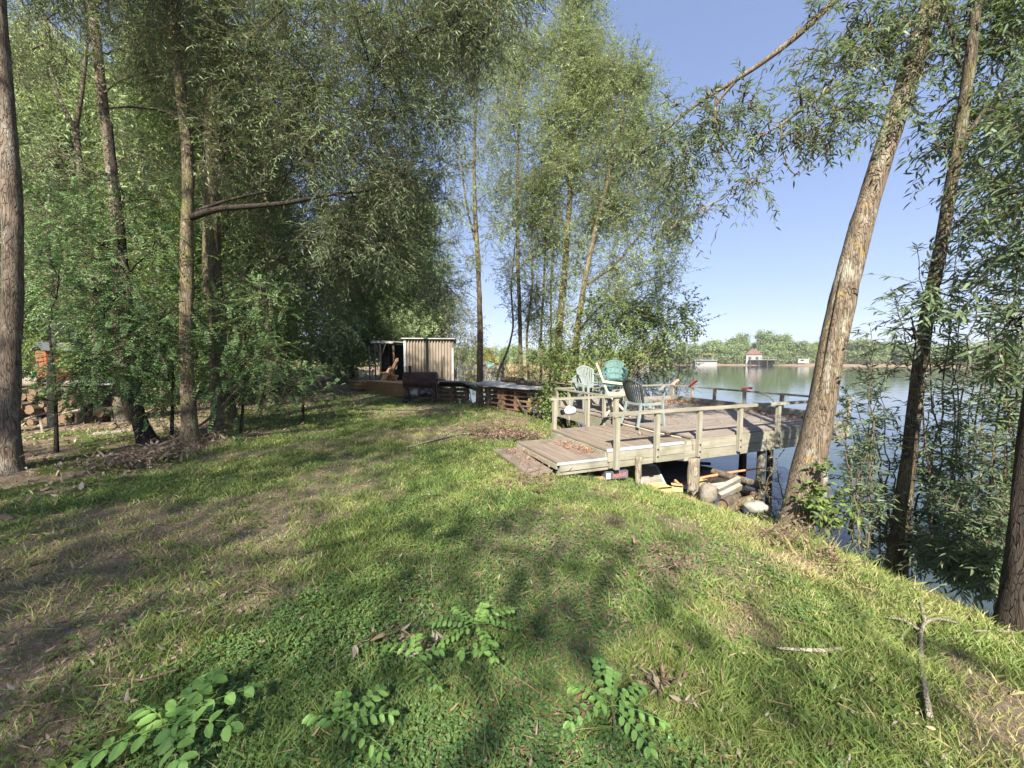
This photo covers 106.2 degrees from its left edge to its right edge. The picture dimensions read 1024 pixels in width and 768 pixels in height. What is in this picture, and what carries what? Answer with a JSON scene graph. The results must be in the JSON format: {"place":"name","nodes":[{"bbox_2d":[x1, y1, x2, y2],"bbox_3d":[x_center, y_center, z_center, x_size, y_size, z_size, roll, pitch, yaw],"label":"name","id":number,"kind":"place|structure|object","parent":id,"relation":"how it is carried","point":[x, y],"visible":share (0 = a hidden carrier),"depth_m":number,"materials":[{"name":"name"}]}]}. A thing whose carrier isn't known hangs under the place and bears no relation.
{"place":"outdoors","nodes":[
{"label":"outdoors","id":0,"kind":"place"},
{"bbox_2d":[0,359,1023,767],"bbox_3d":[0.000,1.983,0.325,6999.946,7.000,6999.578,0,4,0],"label":"ground","id":1,"kind":"structure","parent":0,"point":[68,729],"depth_m":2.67,"materials":[{"name":"green plant"}]},
{"bbox_2d":[0,167,63,376],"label":"tree","id":2,"kind":"object","parent":1,"relation":"on","point":[29,372],"visible":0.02,"depth_m":25.85,"materials":[{"name":"green plant"}]},
{"bbox_2d":[0,13,105,341],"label":"tree","id":3,"kind":"object","parent":1,"relation":"on","point":[25,132],"visible":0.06,"depth_m":23.93,"materials":[{"name":"green plant"}]},
{"bbox_2d":[30,342,88,385],"bbox_3d":[-26.847,-1.216,22.995,2.320,2.520,2.000,2,4,28],"label":"garden hut","id":4,"kind":"object","parent":1,"relation":"on","point":[45,345],"visible":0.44,"depth_m":22.21,"materials":[{"name":"wood"}]},
{"bbox_2d":[0,24,123,348],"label":"tree","id":5,"kind":"object","parent":1,"relation":"on","point":[68,134],"visible":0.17,"depth_m":23.96,"materials":[{"name":"green plant"}]},
{"bbox_2d":[22,172,106,371],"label":"tree","id":6,"kind":"object","parent":1,"relation":"on","point":[32,342],"visible":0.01,"depth_m":24.51,"materials":[{"name":"green plant"}]},
{"bbox_2d":[0,179,132,426],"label":"birch sapling","id":7,"kind":"object","parent":1,"relation":"on","point":[50,239],"visible":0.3,"depth_m":8.23,"materials":[{"name":"green plant"}]},
{"bbox_2d":[0,0,151,385],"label":"willow tree","id":8,"kind":"object","parent":1,"relation":"on","point":[75,124],"visible":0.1,"depth_m":10.47,"materials":[{"name":"green plant"}]},
{"bbox_2d":[0,234,159,452],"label":"robinia sapling","id":9,"kind":"object","parent":1,"relation":"on","point":[71,332],"visible":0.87,"depth_m":5.96,"materials":[{"name":"green plant"}]},
{"bbox_2d":[22,103,141,361],"bbox_3d":[-24.992,-9.203,26.429,11.837,19.094,9.941,1,4,9],"label":"tree","id":10,"kind":"object","parent":1,"relation":"on","point":[103,170],"visible":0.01,"depth_m":23.92,"materials":[{"name":"green plant"}]},
{"bbox_2d":[60,11,148,275],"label":"tree","id":11,"kind":"object","parent":1,"relation":"on","point":[107,76],"visible":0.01,"depth_m":23.59,"materials":[{"name":"green plant"}]},
{"bbox_2d":[0,121,227,444],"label":"robinia tree","id":12,"kind":"object","parent":1,"relation":"on","point":[124,289],"visible":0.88,"depth_m":6.51,"materials":[{"name":"green plant"}]},
{"bbox_2d":[8,426,227,478],"bbox_3d":[-5.417,0.990,5.646,2.010,0.757,1.787,-3,4,-35],"label":"dead brush","id":13,"kind":"object","parent":1,"relation":"on","point":[160,454],"visible":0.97,"depth_m":5.41,"materials":[{"name":"plant"}]},
{"bbox_2d":[0,0,254,474],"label":"willow tree","id":14,"kind":"object","parent":1,"relation":"on","point":[12,298],"visible":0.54,"depth_m":5.18,"materials":[{"name":"brown plant"}]},
{"bbox_2d":[7,0,255,421],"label":"willow tree","id":15,"kind":"object","parent":1,"relation":"on","point":[101,89],"visible":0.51,"depth_m":9.22,"materials":[{"name":"green plant"}]},
{"bbox_2d":[62,288,230,440],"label":"robinia sapling","id":16,"kind":"object","parent":1,"relation":"on","point":[172,397],"visible":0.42,"depth_m":6.83,"materials":[{"name":"green plant"}]},
{"bbox_2d":[40,273,265,408],"bbox_3d":[-12.100,-1.283,12.932,7.257,5.432,4.147,0,4,0],"label":"elder bush","id":17,"kind":"object","parent":1,"relation":"on","point":[168,393],"visible":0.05,"depth_m":12.58,"materials":[{"name":"green plant"}]},
{"bbox_2d":[24,104,304,392],"bbox_3d":[-14.753,-5.973,16.788,6.975,14.246,9.549,1,4,15],"label":"tree","id":18,"kind":"object","parent":1,"relation":"on","point":[134,229],"depth_m":15.32,"materials":[{"name":"green plant"}]},
{"bbox_2d":[72,669,263,767],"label":"robinia seedling","id":19,"kind":"object","parent":1,"relation":"on","point":[170,711],"visible":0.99,"depth_m":1.44,"materials":[{"name":"plant"}]},
{"bbox_2d":[32,51,325,397],"bbox_3d":[-10.854,-5.285,13.627,7.853,12.667,6.595,0,4,0],"label":"tree","id":20,"kind":"object","parent":1,"relation":"on","point":[198,260],"visible":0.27,"depth_m":12.76,"materials":[{"name":"green plant"}]},
{"bbox_2d":[43,0,374,395],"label":"tree","id":21,"kind":"object","parent":1,"relation":"on","point":[332,332],"visible":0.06,"depth_m":14.37,"materials":[{"name":"green plant"}]},
{"bbox_2d":[152,270,321,432],"bbox_3d":[-5.245,-0.454,7.514,2.842,3.644,2.066,-2,4,-25],"label":"robinia sapling","id":22,"kind":"object","parent":1,"relation":"on","point":[236,339],"visible":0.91,"depth_m":7.45,"materials":[{"name":"green plant"}]},
{"bbox_2d":[236,353,350,426],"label":"robinia sapling","id":23,"kind":"object","parent":1,"relation":"on","point":[304,389],"visible":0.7,"depth_m":8.79,"materials":[{"name":"green plant"}]},
{"bbox_2d":[80,0,561,429],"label":"willow tree","id":24,"kind":"object","parent":1,"relation":"on","point":[211,246],"visible":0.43,"depth_m":8.45,"materials":[{"name":"green plant"}]},
{"bbox_2d":[85,0,563,447],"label":"willow tree","id":25,"kind":"object","parent":1,"relation":"on","point":[291,100],"visible":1,"depth_m":6.27,"materials":[{"name":"green plant"}]},
{"bbox_2d":[196,46,478,405],"bbox_3d":[-5.516,-5.168,11.999,8.881,12.551,3.360,0,4,0],"label":"robinia tree","id":26,"kind":"object","parent":1,"relation":"on","point":[357,308],"visible":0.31,"depth_m":12.15,"materials":[{"name":"green plant"}]},
{"bbox_2d":[310,314,378,382],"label":"elder bush","id":27,"kind":"object","parent":1,"relation":"on","point":[356,363],"visible":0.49,"depth_m":24.00,"materials":[{"name":"green plant"}]},
{"bbox_2d":[301,683,399,762],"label":"robinia seedling","id":28,"kind":"object","parent":1,"relation":"on","point":[352,718],"visible":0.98,"depth_m":1.48,"materials":[{"name":"plant"}]},
{"bbox_2d":[302,191,403,380],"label":"tree","id":29,"kind":"object","parent":1,"relation":"on","point":[371,359],"visible":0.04,"depth_m":26.61,"materials":[{"name":"green plant"}]},
{"bbox_2d":[301,156,450,371],"bbox_3d":[-9.750,-8.298,28.547,10.532,16.989,8.845,1,4,17],"label":"tree","id":30,"kind":"object","parent":1,"relation":"on","point":[376,334],"visible":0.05,"depth_m":26.53,"materials":[{"name":"green plant"}]},
{"bbox_2d":[345,617,433,660],"bbox_3d":[-0.610,1.311,2.003,0.432,0.137,0.249,0,4,0],"label":"dead brush","id":31,"kind":"object","parent":1,"relation":"on","point":[355,647],"visible":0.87,"depth_m":2.00,"materials":[{"name":"plant"}]},
{"bbox_2d":[370,338,455,389],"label":"metal shed","id":32,"kind":"structure","parent":1,"relation":"on","point":[426,355],"depth_m":20.12,"materials":[{"name":"metal"}]},
{"bbox_2d":[382,633,445,692],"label":"robinia seedling","id":33,"kind":"object","parent":1,"relation":"on","point":[441,652],"visible":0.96,"depth_m":1.77,"materials":[{"name":"plant"}]},
{"bbox_2d":[370,174,468,344],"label":"tree","id":34,"kind":"object","parent":1,"relation":"on","point":[397,332],"visible":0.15,"depth_m":26.01,"materials":[{"name":"green plant"}]},
{"bbox_2d":[402,366,445,402],"bbox_3d":[-3.059,0.015,13.399,1.443,1.288,0.657,0,4,-2],"label":"barrel barbecue","id":35,"kind":"object","parent":1,"relation":"on","point":[410,379],"visible":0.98,"depth_m":13.18,"materials":[{"name":"metal"}]},
{"bbox_2d":[398,259,492,394],"bbox_3d":[-4.479,-3.781,25.941,6.676,10.301,4.992,0,4,0],"label":"willow bush","id":36,"kind":"object","parent":1,"relation":"on","point":[465,347],"visible":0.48,"depth_m":25.72,"materials":[{"name":"green plant"}]},
{"bbox_2d":[429,601,520,655],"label":"robinia seedling","id":37,"kind":"object","parent":1,"relation":"on","point":[484,612],"visible":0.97,"depth_m":2.04,"materials":[{"name":"plant"}]},
{"bbox_2d":[423,0,529,403],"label":"poplar tree","id":38,"kind":"object","parent":1,"relation":"on","point":[476,225],"visible":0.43,"depth_m":15.20,"materials":[{"name":"green plant"}]},
{"bbox_2d":[456,639,498,676],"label":"robinia seedling","id":39,"kind":"object","parent":1,"relation":"on","point":[476,652],"visible":0.94,"depth_m":1.81,"materials":[{"name":"plant"}]},
{"bbox_2d":[457,361,503,402],"bbox_3d":[-1.599,-0.020,20.064,3.050,2.400,0.156,-3,5,-41],"label":"picket fence","id":40,"kind":"object","parent":1,"relation":"on","point":[459,369],"visible":0.41,"depth_m":19.51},
{"bbox_2d":[0,398,980,767],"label":"fallen leaves","id":41,"kind":"object","parent":1,"relation":"on","point":[62,658],"depth_m":2.53,"materials":[{"name":"plant"}]},
{"bbox_2d":[477,399,508,407],"bbox_3d":[-0.489,0.645,12.907,0.800,0.143,1.286,-3,5,-39],"label":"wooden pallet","id":42,"kind":"object","parent":1,"relation":"on","point":[489,404],"visible":0.47,"depth_m":12.64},
{"bbox_2d":[466,380,543,389],"bbox_3d":[-0.142,0.013,12.382,1.111,0.116,3.197,-3,5,-41],"label":"metal sheet","id":43,"kind":"object","parent":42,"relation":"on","point":[497,383],"visible":0.84,"depth_m":12.25,"materials":[{"name":"metal"}]},
{"bbox_2d":[447,411,550,442],"bbox_3d":[-0.176,0.976,7.693,2.197,1.087,1.633,0,4,0],"label":"dead brush","id":44,"kind":"object","parent":1,"relation":"on","point":[521,434],"visible":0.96,"depth_m":7.63,"materials":[{"name":"plant"}]},
{"bbox_2d":[65,422,947,767],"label":"clover","id":45,"kind":"object","parent":1,"relation":"on","point":[447,748],"visible":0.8,"depth_m":1.78,"materials":[{"name":"plant"}]},
{"bbox_2d":[471,357,544,392],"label":"willow bush","id":46,"kind":"object","parent":1,"relation":"on","point":[501,371],"visible":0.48,"depth_m":15.48,"materials":[{"name":"green plant"}]},
{"bbox_2d":[0,404,1023,767],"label":"dry straw","id":47,"kind":"object","parent":1,"relation":"on","point":[522,746],"visible":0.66,"depth_m":2.14,"materials":[{"name":"plant"}]},
{"bbox_2d":[485,236,543,403],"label":"poplar tree","id":48,"kind":"object","parent":1,"relation":"on","point":[511,303],"visible":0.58,"depth_m":14.76,"materials":[{"name":"green plant"}]},
{"bbox_2d":[30,338,1006,360],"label":"distant wood","id":49,"kind":"object","parent":1,"relation":"on","point":[496,354],"visible":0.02,"depth_m":252.45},
{"bbox_2d":[494,448,551,476],"bbox_3d":[0.144,1.149,5.771,0.390,0.071,1.381,-1,4,-22],"label":"ramp board","id":50,"kind":"object","parent":1,"relation":"on","point":[514,460],"visible":0.79,"depth_m":5.63,"materials":[{"name":"wood"}]},
{"bbox_2d":[501,398,803,463],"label":"deck leaves","id":51,"kind":"object","parent":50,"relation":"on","point":[669,401],"visible":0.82,"depth_m":6.96,"materials":[{"name":"plant"}]},
{"bbox_2d":[477,6,581,409],"bbox_3d":[0.583,-6.287,14.577,3.830,15.374,3.737,0,4,0],"label":"poplar tree","id":52,"kind":"object","parent":1,"relation":"on","point":[519,106],"visible":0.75,"depth_m":14.18,"materials":[{"name":"green plant"}]},
{"bbox_2d":[501,160,562,380],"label":"poplar tree","id":53,"kind":"object","parent":1,"relation":"on","point":[529,311],"visible":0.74,"depth_m":13.95,"materials":[{"name":"green plant"}]},
{"bbox_2d":[455,362,620,372],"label":"reeds","id":54,"kind":"object","parent":1,"relation":"on","point":[508,367],"visible":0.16,"depth_m":81.13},
{"bbox_2d":[510,159,571,412],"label":"poplar tree","id":55,"kind":"object","parent":1,"relation":"on","point":[534,245],"visible":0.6,"depth_m":13.92,"materials":[{"name":"green plant"}]},
{"bbox_2d":[494,444,588,493],"bbox_3d":[0.366,1.105,4.573,1.223,0.737,1.022,0,4,0],"label":"dead brush","id":56,"kind":"object","parent":1,"relation":"on","point":[523,482],"visible":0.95,"depth_m":4.65,"materials":[{"name":"plant"}]},
{"bbox_2d":[514,159,583,408],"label":"poplar tree","id":57,"kind":"object","parent":1,"relation":"on","point":[551,275],"visible":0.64,"depth_m":13.90,"materials":[{"name":"green plant"}]},
{"bbox_2d":[526,363,573,424],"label":"ivy bush","id":58,"kind":"object","parent":1,"relation":"on","point":[546,410],"visible":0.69,"depth_m":10.80,"materials":[{"name":"green plant"}]},
{"bbox_2d":[512,336,614,426],"bbox_3d":[1.593,-0.098,12.585,2.380,3.112,3.760,-2,4,-25],"label":"elder bush","id":59,"kind":"object","parent":1,"relation":"on","point":[536,356],"visible":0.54,"depth_m":12.38,"materials":[{"name":"green plant"}]},
{"bbox_2d":[516,438,629,475],"bbox_3d":[0.899,1.159,6.067,1.220,0.311,1.467,-1,4,-22],"label":"wooden step","id":60,"kind":"object","parent":1,"relation":"on","point":[559,458],"visible":0.88,"depth_m":5.51,"materials":[{"name":"wood"}]},
{"bbox_2d":[520,0,650,418],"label":"poplar tree","id":61,"kind":"object","parent":1,"relation":"on","point":[580,103],"visible":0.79,"depth_m":13.68,"materials":[{"name":"green plant"}]},
{"bbox_2d":[598,468,627,479],"bbox_3d":[1.484,1.304,5.644,0.360,0.110,0.224,-1,4,-14],"label":"display box","id":62,"kind":"object","parent":1,"relation":"on","point":[614,474],"visible":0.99,"depth_m":5.55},
{"bbox_2d":[563,657,669,759],"bbox_3d":[0.417,1.325,1.556,0.411,0.248,0.316,1,4,17],"label":"robinia seedling","id":63,"kind":"object","parent":1,"relation":"on","point":[609,675],"visible":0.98,"depth_m":1.52,"materials":[{"name":"plant"}]},
{"bbox_2d":[534,281,718,398],"bbox_3d":[3.489,-0.942,12.418,5.607,4.617,2.536,0,4,0],"label":"hazel bush","id":64,"kind":"object","parent":1,"relation":"on","point":[681,311],"visible":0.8,"depth_m":12.15,"materials":[{"name":"green plant"}]},
{"bbox_2d":[562,23,712,424],"bbox_3d":[4.149,-5.172,13.178,4.976,14.028,3.738,0,4,0],"label":"willow tree","id":65,"kind":"object","parent":1,"relation":"on","point":[635,82],"visible":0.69,"depth_m":12.94,"materials":[{"name":"green plant"}]},
{"bbox_2d":[633,463,665,484],"bbox_3d":[2.187,1.486,6.071,0.431,0.385,0.857,0,4,5],"label":"door panel","id":66,"kind":"structure","parent":1,"relation":"on","point":[651,473],"depth_m":6.18,"materials":[{"name":"white plastic"}]},
{"bbox_2d":[605,337,705,396],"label":"willow bush","id":67,"kind":"object","parent":1,"relation":"on","point":[637,377],"visible":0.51,"depth_m":14.18,"materials":[{"name":"green plant"}]},
{"bbox_2d":[613,536,705,581],"bbox_3d":[1.057,1.269,2.820,0.658,0.254,0.663,2,4,30],"label":"dead brush","id":68,"kind":"object","parent":1,"relation":"on","point":[676,563],"visible":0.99,"depth_m":2.81,"materials":[{"name":"plant"}]},
{"bbox_2d":[631,642,697,707],"bbox_3d":[0.699,1.331,1.766,0.286,0.280,0.270,2,4,24],"label":"dead brush","id":69,"kind":"object","parent":1,"relation":"on","point":[656,680],"visible":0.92,"depth_m":1.75,"materials":[{"name":"plant"}]},
{"bbox_2d":[630,460,712,481],"bbox_3d":[3.252,1.846,8.572,2.220,0.359,1.039,1,4,16],"label":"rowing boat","id":70,"kind":"object","parent":1,"relation":"on","point":[672,470],"visible":0.25,"depth_m":8.17,"materials":[{"name":"black"}]},
{"bbox_2d":[549,384,853,514],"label":"wooden deck","id":71,"kind":"structure","parent":1,"relation":"on","point":[693,448],"depth_m":6.78,"materials":[{"name":"wood"}]},
{"bbox_2d":[571,375,602,411],"bbox_3d":[1.795,0.198,9.367,0.633,0.862,0.592,-2,4,-28],"label":"plastic chair","id":72,"kind":"object","parent":71,"relation":"on","point":[575,382],"visible":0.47,"depth_m":9.37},
{"bbox_2d":[574,365,607,402],"bbox_3d":[1.890,0.002,9.306,0.633,0.901,0.592,-2,4,-28],"label":"plastic chair","id":73,"kind":"object","parent":72,"relation":"on","point":[581,376],"visible":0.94,"depth_m":9.41,"materials":[{"name":"plastic"}]},
{"bbox_2d":[595,363,630,416],"bbox_3d":[2.207,0.120,8.428,0.761,1.156,0.550,1,4,12],"label":"folding chair","id":74,"kind":"object","parent":71,"relation":"on","point":[610,406],"visible":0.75,"depth_m":8.24,"materials":[{"name":"beige plastic"}]},
{"bbox_2d":[620,378,664,427],"bbox_3d":[2.404,0.328,7.173,0.622,0.882,0.633,-1,4,-22],"label":"plastic chair","id":75,"kind":"object","parent":71,"relation":"on","point":[628,388],"visible":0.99,"depth_m":7.03,"materials":[{"name":"plastic"}]},
{"bbox_2d":[698,482,717,503],"bbox_3d":[2.854,1.603,5.603,0.253,0.341,0.278,0,4,0],"label":"stone","id":76,"kind":"object","parent":1,"relation":"on","point":[708,491],"visible":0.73,"depth_m":5.51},
{"bbox_2d":[698,338,722,362],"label":"shore tree","id":77,"kind":"object","parent":1,"relation":"on","point":[708,348],"visible":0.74,"depth_m":193.16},
{"bbox_2d":[713,344,733,363],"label":"shore tree","id":78,"kind":"object","parent":1,"relation":"on","point":[724,351],"visible":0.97,"depth_m":188.45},
{"bbox_2d":[725,504,742,511],"bbox_3d":[3.141,1.757,5.452,0.112,0.193,0.735,3,5,43],"label":"log","id":79,"kind":"object","parent":1,"relation":"on","point":[735,507],"visible":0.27,"depth_m":5.36,"materials":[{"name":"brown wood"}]},
{"bbox_2d":[718,492,742,507],"bbox_3d":[3.189,1.684,5.601,0.139,0.225,0.874,4,5,44],"label":"log","id":80,"kind":"object","parent":79,"relation":"on","point":[726,501],"visible":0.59,"depth_m":5.40,"materials":[{"name":"brown wood"}]},
{"bbox_2d":[739,486,757,495],"bbox_3d":[3.533,1.629,5.975,0.127,0.241,0.905,0,4,6],"label":"log","id":81,"kind":"object","parent":80,"relation":"on","point":[745,491],"visible":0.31,"depth_m":5.66,"materials":[{"name":"brown wood"}]},
{"bbox_2d":[700,476,743,485],"bbox_3d":[3.439,1.615,6.399,0.727,0.162,0.127,3,5,36],"label":"log","id":82,"kind":"object","parent":81,"relation":"on","point":[713,479],"visible":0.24,"depth_m":6.39,"materials":[{"name":"beige wood"}]},
{"bbox_2d":[711,468,769,491],"bbox_3d":[3.639,1.528,6.175,0.126,0.141,0.956,-1,4,-21],"label":"log","id":83,"kind":"object","parent":82,"relation":"on","point":[745,481],"visible":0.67,"depth_m":6.04,"materials":[{"name":"brown wood"}]},
{"bbox_2d":[729,343,746,363],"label":"shore tree","id":84,"kind":"object","parent":1,"relation":"on","point":[737,349],"visible":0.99,"depth_m":185.85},
{"bbox_2d":[742,500,768,513],"bbox_3d":[3.268,1.643,5.152,0.331,0.164,0.220,0,4,0],"label":"plastic sack","id":85,"kind":"object","parent":1,"relation":"on","point":[754,506],"visible":1,"depth_m":5.08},
{"bbox_2d":[744,349,775,364],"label":"lake house","id":86,"kind":"structure","parent":1,"relation":"on","point":[753,356],"depth_m":181.57,"materials":[{"name":"paint"}]},
{"bbox_2d":[754,328,777,363],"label":"shore tree","id":87,"kind":"object","parent":1,"relation":"on","point":[761,340],"visible":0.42,"depth_m":187.53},
{"bbox_2d":[751,437,784,518],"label":"willow shrub","id":88,"kind":"object","parent":1,"relation":"on","point":[766,484],"visible":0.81,"depth_m":5.15,"materials":[{"name":"plant"}]},
{"bbox_2d":[760,341,778,364],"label":"shore tree","id":89,"kind":"object","parent":1,"relation":"on","point":[767,350],"visible":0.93,"depth_m":178.56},
{"bbox_2d":[772,342,788,364],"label":"shore tree","id":90,"kind":"object","parent":1,"relation":"on","point":[780,352],"visible":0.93,"depth_m":176.78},
{"bbox_2d":[729,511,834,548],"bbox_3d":[2.975,1.482,3.927,1.597,0.767,0.744,-2,4,-31],"label":"dead brush","id":91,"kind":"object","parent":1,"relation":"on","point":[784,528],"visible":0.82,"depth_m":3.64,"materials":[{"name":"plant"}]},
{"bbox_2d":[609,0,986,537],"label":"willow tree","id":92,"kind":"object","parent":1,"relation":"on","point":[814,441],"visible":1,"depth_m":4.49,"materials":[{"name":"green plant"}]},
{"bbox_2d":[791,339,817,363],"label":"shore tree","id":93,"kind":"object","parent":1,"relation":"on","point":[806,347],"visible":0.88,"depth_m":176.66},
{"bbox_2d":[785,541,865,572],"bbox_3d":[2.736,1.490,3.346,0.439,0.226,0.621,0,4,0],"label":"dead brush","id":94,"kind":"object","parent":1,"relation":"on","point":[832,557],"visible":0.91,"depth_m":3.39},
{"bbox_2d":[783,457,874,544],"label":"willow shrub","id":95,"kind":"object","parent":1,"relation":"on","point":[823,507],"visible":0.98,"depth_m":4.25,"materials":[{"name":"plant"}]},
{"bbox_2d":[756,508,919,580],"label":"tall grass","id":96,"kind":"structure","parent":1,"relation":"on","point":[827,545],"depth_m":3.63,"materials":[{"name":"plant"}]},
{"bbox_2d":[822,394,883,501],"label":"willow shrub","id":97,"kind":"object","parent":1,"relation":"on","point":[858,438],"visible":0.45,"depth_m":6.05,"materials":[{"name":"plant"}]},
{"bbox_2d":[852,336,877,363],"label":"shore tree","id":98,"kind":"object","parent":1,"relation":"on","point":[859,351],"visible":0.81,"depth_m":163.18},
{"bbox_2d":[827,320,926,549],"bbox_3d":[4.152,0.570,4.359,1.037,2.563,0.948,3,5,43],"label":"willow shrub","id":99,"kind":"object","parent":1,"relation":"on","point":[879,508],"visible":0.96,"depth_m":4.36,"materials":[{"name":"plant"}]},
{"bbox_2d":[845,461,973,597],"bbox_3d":[4.473,1.633,4.333,1.088,1.686,1.253,3,5,40],"label":"willow shrub","id":100,"kind":"object","parent":1,"relation":"on","point":[918,520],"visible":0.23,"depth_m":4.34,"materials":[{"name":"plant"}]},
{"bbox_2d":[886,575,959,719],"bbox_3d":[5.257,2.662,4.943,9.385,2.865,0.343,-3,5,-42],"label":"fallen branch","id":101,"kind":"object","parent":1,"relation":"on","point":[926,698],"visible":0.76,"depth_m":2.23,"materials":[{"name":"wood"}]},
{"bbox_2d":[857,0,1023,580],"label":"willow tree","id":102,"kind":"object","parent":1,"relation":"on","point":[961,124],"visible":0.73,"depth_m":4.18,"materials":[{"name":"green plant"}]},
{"bbox_2d":[872,199,1023,548],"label":"willow shrub","id":103,"kind":"object","parent":1,"relation":"on","point":[956,444],"visible":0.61,"depth_m":4.15,"materials":[{"name":"plant"}]},
{"bbox_2d":[889,482,1006,610],"bbox_3d":[4.186,1.587,3.486,0.951,1.242,1.141,3,5,36],"label":"willow shrub","id":104,"kind":"object","parent":1,"relation":"on","point":[985,575],"visible":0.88,"depth_m":3.52,"materials":[{"name":"plant"}]},
{"bbox_2d":[926,187,1023,582],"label":"willow shrub","id":105,"kind":"object","parent":1,"relation":"on","point":[1004,422],"visible":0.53,"depth_m":3.54,"materials":[{"name":"plant"}]},
{"bbox_2d":[935,89,1023,637],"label":"willow tree","id":106,"kind":"object","parent":1,"relation":"on","point":[1009,607],"visible":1,"depth_m":3.28,"materials":[{"name":"green plant"}]},
{"bbox_2d":[7,0,1023,358],"label":"sky","id":107,"kind":"structure","parent":0,"point":[762,276],"materials":[{"name":"blue"}]},
{"bbox_2d":[455,365,1023,615],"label":"lake","id":108,"kind":"structure","parent":0,"point":[787,379],"depth_m":24.59,"materials":[{"name":"blue liquid"}]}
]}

